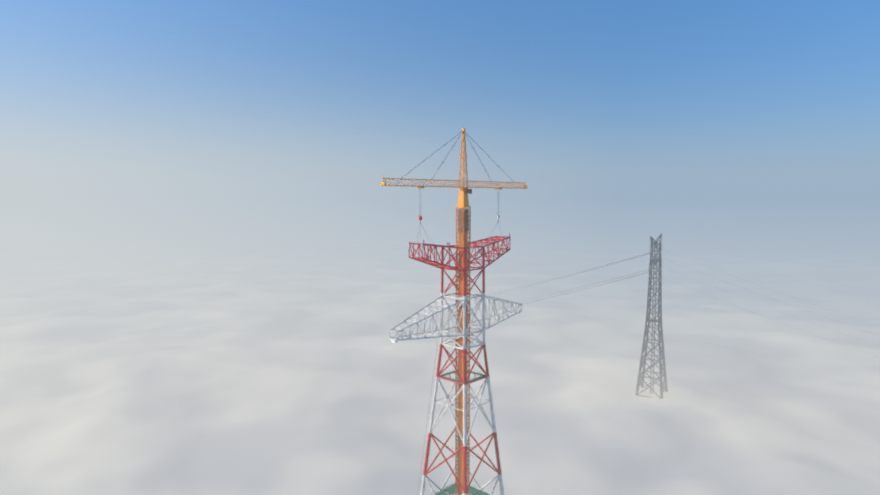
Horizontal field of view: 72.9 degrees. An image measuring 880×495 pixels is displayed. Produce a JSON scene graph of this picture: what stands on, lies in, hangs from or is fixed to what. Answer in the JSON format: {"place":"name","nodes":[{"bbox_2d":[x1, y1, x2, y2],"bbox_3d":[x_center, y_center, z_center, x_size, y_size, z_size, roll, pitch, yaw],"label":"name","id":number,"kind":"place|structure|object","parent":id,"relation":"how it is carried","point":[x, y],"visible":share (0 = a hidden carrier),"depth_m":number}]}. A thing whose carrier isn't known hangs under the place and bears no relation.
{"place":"outdoors","nodes":[
{"label":"outdoors","id":0,"kind":"place"},
{"bbox_2d":[0,200,879,494],"bbox_3d":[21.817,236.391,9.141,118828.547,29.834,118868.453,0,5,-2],"label":"cloud","id":1,"kind":"structure","parent":0,"point":[198,348],"depth_m":942.55},
{"bbox_2d":[0,0,879,200],"label":"sky","id":2,"kind":"structure","parent":0,"point":[101,100]},
{"bbox_2d":[389,236,521,494],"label":"tower","id":3,"kind":"structure","parent":0,"point":[449,334],"depth_m":303.09},
{"bbox_2d":[417,123,490,494],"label":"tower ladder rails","id":4,"kind":"object","parent":3,"relation":"attached to","point":[429,403],"visible":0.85,"depth_m":309.39},
{"bbox_2d":[435,371,489,494],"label":"tower platforms","id":5,"kind":"object","parent":3,"relation":"attached to","point":[451,490],"visible":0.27,"depth_m":320.76},
{"bbox_2d":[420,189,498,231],"bbox_3d":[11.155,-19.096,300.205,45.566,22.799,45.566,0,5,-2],"label":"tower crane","id":6,"kind":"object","parent":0,"point":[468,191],"visible":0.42,"depth_m":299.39},
{"bbox_2d":[455,207,470,494],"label":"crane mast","id":7,"kind":"object","parent":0,"point":[463,237],"visible":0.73,"depth_m":306.27},
{"bbox_2d":[380,128,526,232],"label":"yellow crane","id":8,"kind":"object","parent":7,"relation":"on","point":[463,201],"visible":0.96,"depth_m":298.29},
{"bbox_2d":[401,131,513,243],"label":"crane cables","id":9,"kind":"object","parent":8,"relation":"attached to","point":[440,166],"visible":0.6,"depth_m":295.71},
{"bbox_2d":[635,233,667,398],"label":"transmission tower","id":10,"kind":"structure","parent":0,"point":[662,365],"depth_m":705.64},
{"bbox_2d":[474,237,878,357],"bbox_3d":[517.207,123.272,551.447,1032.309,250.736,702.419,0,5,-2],"label":"tower conductors","id":11,"kind":"object","parent":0,"point":[650,272],"visible":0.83,"depth_m":705.53}
]}

